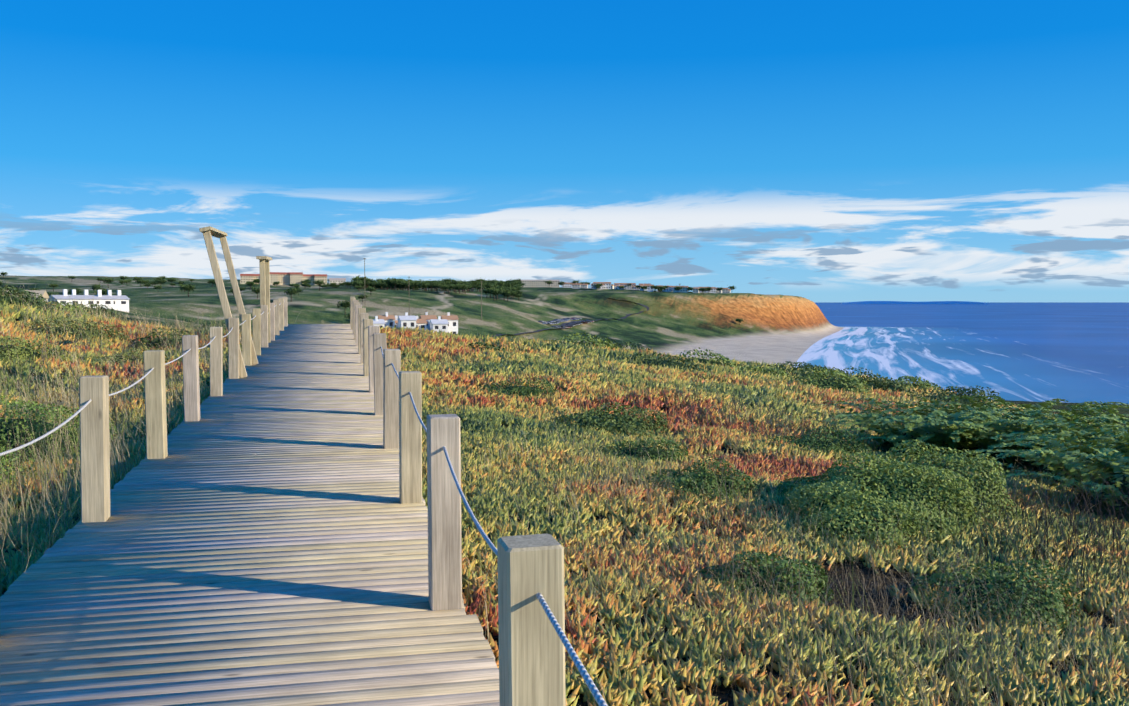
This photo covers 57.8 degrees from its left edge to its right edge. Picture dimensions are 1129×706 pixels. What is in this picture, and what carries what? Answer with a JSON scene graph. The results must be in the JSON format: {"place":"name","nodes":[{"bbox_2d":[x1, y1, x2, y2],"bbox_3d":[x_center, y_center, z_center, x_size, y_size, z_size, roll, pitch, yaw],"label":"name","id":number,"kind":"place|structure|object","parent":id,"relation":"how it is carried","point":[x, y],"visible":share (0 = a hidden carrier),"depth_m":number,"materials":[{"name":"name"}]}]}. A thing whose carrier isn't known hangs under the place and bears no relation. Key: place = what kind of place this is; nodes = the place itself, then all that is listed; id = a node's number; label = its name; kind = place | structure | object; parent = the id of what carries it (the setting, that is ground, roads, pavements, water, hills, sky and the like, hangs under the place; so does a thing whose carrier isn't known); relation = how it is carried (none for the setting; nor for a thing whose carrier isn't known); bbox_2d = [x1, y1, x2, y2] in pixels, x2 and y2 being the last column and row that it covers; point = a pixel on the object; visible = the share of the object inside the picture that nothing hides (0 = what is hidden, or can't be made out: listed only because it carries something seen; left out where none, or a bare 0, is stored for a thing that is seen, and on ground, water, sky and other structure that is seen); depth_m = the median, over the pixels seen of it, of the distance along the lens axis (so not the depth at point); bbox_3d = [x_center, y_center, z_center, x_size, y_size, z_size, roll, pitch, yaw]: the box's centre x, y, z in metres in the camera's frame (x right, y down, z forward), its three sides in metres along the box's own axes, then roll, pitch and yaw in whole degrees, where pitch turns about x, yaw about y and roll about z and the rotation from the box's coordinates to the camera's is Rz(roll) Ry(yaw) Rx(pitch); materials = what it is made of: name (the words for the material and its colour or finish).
{"place":"outdoors","nodes":[
{"label":"outdoors","id":0,"kind":"place"},
{"bbox_2d":[494,320,596,336],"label":"beach road","id":1,"kind":"structure","parent":0,"point":[534,331],"depth_m":800.64,"materials":[{"name":"grey asphalt"}]},
{"bbox_2d":[0,275,1128,705],"bbox_3d":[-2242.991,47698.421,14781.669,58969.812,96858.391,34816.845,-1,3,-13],"label":"ground terrain","id":2,"kind":"structure","parent":0,"point":[774,329],"depth_m":903.02,"materials":[{"name":"green plant"}]},
{"bbox_2d":[48,283,58,290],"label":"pine tree","id":3,"kind":"object","parent":2,"relation":"on","point":[54,285],"visible":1,"depth_m":843.92,"materials":[{"name":"green plant"}]},
{"bbox_2d":[67,288,81,294],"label":"pine tree","id":4,"kind":"object","parent":2,"relation":"on","point":[78,291],"visible":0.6,"depth_m":715.23,"materials":[{"name":"green plant"}]},
{"bbox_2d":[90,284,102,291],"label":"pine tree","id":5,"kind":"object","parent":2,"relation":"on","point":[95,286],"visible":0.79,"depth_m":798.93,"materials":[{"name":"green plant"}]},
{"bbox_2d":[94,287,110,294],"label":"pine tree","id":6,"kind":"object","parent":2,"relation":"on","point":[104,291],"visible":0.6,"depth_m":669.56,"materials":[{"name":"green plant"}]},
{"bbox_2d":[101,277,114,283],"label":"pine tree","id":7,"kind":"object","parent":2,"relation":"on","point":[109,280],"visible":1,"depth_m":993.92,"materials":[{"name":"green plant"}]},
{"bbox_2d":[135,279,145,285],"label":"pine tree","id":8,"kind":"object","parent":2,"relation":"on","point":[138,281],"visible":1,"depth_m":969.64,"materials":[{"name":"green plant"}]},
{"bbox_2d":[153,279,167,285],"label":"pine tree","id":9,"kind":"object","parent":2,"relation":"on","point":[158,281],"visible":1,"depth_m":951.40,"materials":[{"name":"green plant"}]},
{"bbox_2d":[165,278,177,282],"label":"pine tree","id":10,"kind":"object","parent":2,"relation":"on","point":[171,280],"visible":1,"depth_m":1259.93,"materials":[{"name":"green plant"}]},
{"bbox_2d":[179,284,197,296],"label":"pine tree","id":11,"kind":"object","parent":2,"relation":"on","point":[189,287],"visible":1,"depth_m":737.97,"materials":[{"name":"green plant"}]},
{"bbox_2d":[0,324,499,705],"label":"boardwalk deck","id":12,"kind":"structure","parent":2,"relation":"on","point":[259,537],"depth_m":4.86,"materials":[{"name":"grey wood"}]},
{"bbox_2d":[245,281,254,287],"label":"pine tree","id":13,"kind":"object","parent":2,"relation":"on","point":[250,284],"visible":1,"depth_m":923.80,"materials":[{"name":"green plant"}]},
{"bbox_2d":[250,287,259,298],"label":"pine tree","id":14,"kind":"object","parent":2,"relation":"on","point":[256,290],"visible":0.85,"depth_m":723.24,"materials":[{"name":"green plant"}]},
{"bbox_2d":[256,256,271,342],"bbox_3d":[-6.150,-0.701,21.039,0.200,2.592,1.751,-1,3,-13],"label":"wooden post frame","id":15,"kind":"object","parent":2,"relation":"on","point":[264,280],"visible":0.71,"depth_m":20.63,"materials":[{"name":"brown wood"}]},
{"bbox_2d":[283,287,298,301],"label":"pine tree","id":16,"kind":"object","parent":2,"relation":"on","point":[292,291],"visible":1,"depth_m":715.17,"materials":[{"name":"green plant"}]},
{"bbox_2d":[312,279,326,290],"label":"pine tree","id":17,"kind":"object","parent":2,"relation":"on","point":[319,283],"visible":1,"depth_m":878.58,"materials":[{"name":"green plant"}]},
{"bbox_2d":[79,297,565,705],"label":"railing posts","id":18,"kind":"object","parent":2,"relation":"on","point":[531,658],"visible":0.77,"depth_m":5.93,"materials":[{"name":"brown wood"}]},
{"bbox_2d":[0,301,284,455],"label":"rope","id":19,"kind":"object","parent":18,"relation":"attached to","point":[57,427],"visible":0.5,"depth_m":5.69,"materials":[{"name":"white fabric"}]},
{"bbox_2d":[381,347,607,705],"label":"rope","id":20,"kind":"object","parent":18,"relation":"attached to","point":[592,687],"visible":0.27,"depth_m":2.21,"materials":[{"name":"fabric"}]},
{"bbox_2d":[337,300,349,314],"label":"pine tree","id":21,"kind":"object","parent":2,"relation":"on","point":[345,304],"visible":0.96,"depth_m":680.70,"materials":[{"name":"green plant"}]},
{"bbox_2d":[352,280,366,289],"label":"pine tree","id":22,"kind":"object","parent":2,"relation":"on","point":[358,283],"visible":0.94,"depth_m":909.94,"materials":[{"name":"green plant"}]},
{"bbox_2d":[354,275,367,286],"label":"pine tree","id":23,"kind":"object","parent":2,"relation":"on","point":[362,279],"visible":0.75,"depth_m":980.22,"materials":[{"name":"green plant"}]},
{"bbox_2d":[357,295,367,301],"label":"pine tree","id":24,"kind":"object","parent":2,"relation":"on","point":[363,296],"visible":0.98,"depth_m":777.96,"materials":[{"name":"green plant"}]},
{"bbox_2d":[5,272,730,334],"bbox_3d":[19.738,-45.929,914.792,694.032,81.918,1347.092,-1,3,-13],"label":"buildings","id":25,"kind":"structure","parent":2,"relation":"on","point":[448,323],"depth_m":432.86,"materials":[{"name":"paint"}]},
{"bbox_2d":[363,286,377,293],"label":"pine tree","id":26,"kind":"object","parent":2,"relation":"on","point":[370,289],"visible":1,"depth_m":828.09,"materials":[{"name":"green plant"}]},
{"bbox_2d":[375,281,386,289],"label":"pine tree","id":27,"kind":"object","parent":2,"relation":"on","point":[382,284],"visible":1,"depth_m":983.42,"materials":[{"name":"green plant"}]},
{"bbox_2d":[390,279,401,289],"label":"pine tree","id":28,"kind":"object","parent":2,"relation":"on","point":[395,282],"visible":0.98,"depth_m":991.99,"materials":[{"name":"green plant"}]},
{"bbox_2d":[399,281,412,289],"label":"pine tree","id":29,"kind":"object","parent":2,"relation":"on","point":[406,284],"visible":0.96,"depth_m":996.23,"materials":[{"name":"green plant"}]},
{"bbox_2d":[417,282,428,290],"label":"pine tree","id":30,"kind":"object","parent":2,"relation":"on","point":[422,284],"visible":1,"depth_m":991.31,"materials":[{"name":"green plant"}]},
{"bbox_2d":[426,280,434,286],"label":"pine tree","id":31,"kind":"object","parent":2,"relation":"on","point":[431,282],"visible":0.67,"depth_m":1025.22,"materials":[{"name":"green plant"}]},
{"bbox_2d":[439,284,449,293],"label":"pine tree","id":32,"kind":"object","parent":2,"relation":"on","point":[444,287],"visible":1,"depth_m":998.06,"materials":[{"name":"green plant"}]},
{"bbox_2d":[442,284,454,293],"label":"pine tree","id":33,"kind":"object","parent":2,"relation":"on","point":[451,286],"visible":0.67,"depth_m":1005.58,"materials":[{"name":"green plant"}]},
{"bbox_2d":[450,279,461,283],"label":"pine tree","id":34,"kind":"object","parent":2,"relation":"on","point":[454,281],"visible":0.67,"depth_m":1048.76,"materials":[{"name":"green plant"}]},
{"bbox_2d":[451,283,462,289],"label":"pine tree","id":35,"kind":"object","parent":2,"relation":"on","point":[457,287],"visible":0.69,"depth_m":1017.95,"materials":[{"name":"green plant"}]},
{"bbox_2d":[456,283,466,293],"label":"pine tree","id":36,"kind":"object","parent":2,"relation":"on","point":[461,287],"visible":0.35,"depth_m":1022.77,"materials":[{"name":"green plant"}]},
{"bbox_2d":[468,280,478,291],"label":"pine tree","id":37,"kind":"object","parent":2,"relation":"on","point":[474,282],"visible":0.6,"depth_m":1138.17,"materials":[{"name":"green plant"}]},
{"bbox_2d":[480,287,490,297],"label":"pine tree","id":38,"kind":"object","parent":2,"relation":"on","point":[486,291],"visible":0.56,"depth_m":1008.51,"materials":[{"name":"green plant"}]},
{"bbox_2d":[482,283,492,288],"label":"pine tree","id":39,"kind":"object","parent":2,"relation":"on","point":[487,285],"visible":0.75,"depth_m":1137.84,"materials":[{"name":"green plant"}]},
{"bbox_2d":[485,287,502,299],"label":"pine tree","id":40,"kind":"object","parent":2,"relation":"on","point":[494,291],"visible":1,"depth_m":1004.43,"materials":[{"name":"green plant"}]},
{"bbox_2d":[501,287,511,300],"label":"pine tree","id":41,"kind":"object","parent":2,"relation":"on","point":[505,290],"visible":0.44,"depth_m":1025.35,"materials":[{"name":"green plant"}]},
{"bbox_2d":[502,291,513,300],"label":"pine tree","id":42,"kind":"object","parent":2,"relation":"on","point":[508,294],"visible":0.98,"depth_m":1020.15,"materials":[{"name":"green plant"}]},
{"bbox_2d":[363,258,679,319],"bbox_3d":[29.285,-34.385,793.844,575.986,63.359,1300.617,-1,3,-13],"label":"utility poles","id":43,"kind":"object","parent":2,"relation":"on","point":[409,305],"visible":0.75,"depth_m":795.47,"materials":[{"name":"brown wood"}]},
{"bbox_2d":[0,297,1128,705],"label":"ground cover plants","id":44,"kind":"object","parent":2,"relation":"on","point":[574,381],"visible":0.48,"depth_m":8.04,"materials":[{"name":"green plant"}]},
{"bbox_2d":[0,286,1128,639],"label":"shrubs","id":45,"kind":"object","parent":2,"relation":"on","point":[1066,440],"visible":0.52,"depth_m":10.07,"materials":[{"name":"green plant"}]},
{"bbox_2d":[0,327,1128,705],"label":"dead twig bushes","id":46,"kind":"object","parent":2,"relation":"on","point":[984,541],"visible":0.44,"depth_m":6.38,"materials":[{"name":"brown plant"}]},
{"bbox_2d":[0,280,1128,705],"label":"dune grass tufts","id":47,"kind":"object","parent":2,"relation":"on","point":[44,478],"visible":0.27,"depth_m":9.11,"materials":[{"name":"green plant"}]},
{"bbox_2d":[538,317,593,327],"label":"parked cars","id":48,"kind":"object","parent":2,"relation":"on","point":[561,320],"visible":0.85,"depth_m":936.33,"materials":[{"name":"paint"}]},
{"bbox_2d":[561,320,592,325],"bbox_3d":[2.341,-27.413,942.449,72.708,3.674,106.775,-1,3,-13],"label":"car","id":49,"kind":"object","parent":2,"relation":"on","point":[571,324],"visible":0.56,"depth_m":951.47,"materials":[{"name":"metal"}]},
{"bbox_2d":[0,0,1128,301],"label":"sky","id":50,"kind":"structure","parent":0,"point":[813,150],"materials":[{"name":"blue"}]},
{"bbox_2d":[598,298,648,319],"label":"ridge road","id":51,"kind":"structure","parent":0,"point":[627,315],"depth_m":1188.60,"materials":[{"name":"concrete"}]},
{"bbox_2d":[842,301,986,303],"bbox_3d":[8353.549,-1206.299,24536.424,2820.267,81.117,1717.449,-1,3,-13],"label":"coast land","id":52,"kind":"structure","parent":0,"point":[902,302],"depth_m":24582.05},
{"bbox_2d":[794,302,1128,403],"bbox_3d":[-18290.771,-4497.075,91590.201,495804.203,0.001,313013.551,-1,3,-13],"label":"sea water","id":53,"kind":"structure","parent":0,"point":[1074,352],"depth_m":1075.13,"materials":[{"name":"blue liquid"}]},
{"bbox_3d":[-3.630,0.538,14.152,2.000,1.133,37.310,-1,3,-13],"label":"boardwalk","id":54,"kind":"object","parent":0,"visible":0},
{"bbox_2d":[199,226,258,377],"bbox_3d":[-4.974,-0.777,15.259,0.606,2.164,2.380,-1,3,-13],"label":"wooden frame","id":55,"kind":"object","parent":54,"relation":"on","point":[208,232],"visible":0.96,"depth_m":14.29,"materials":[{"name":"brown wood"}]}
]}

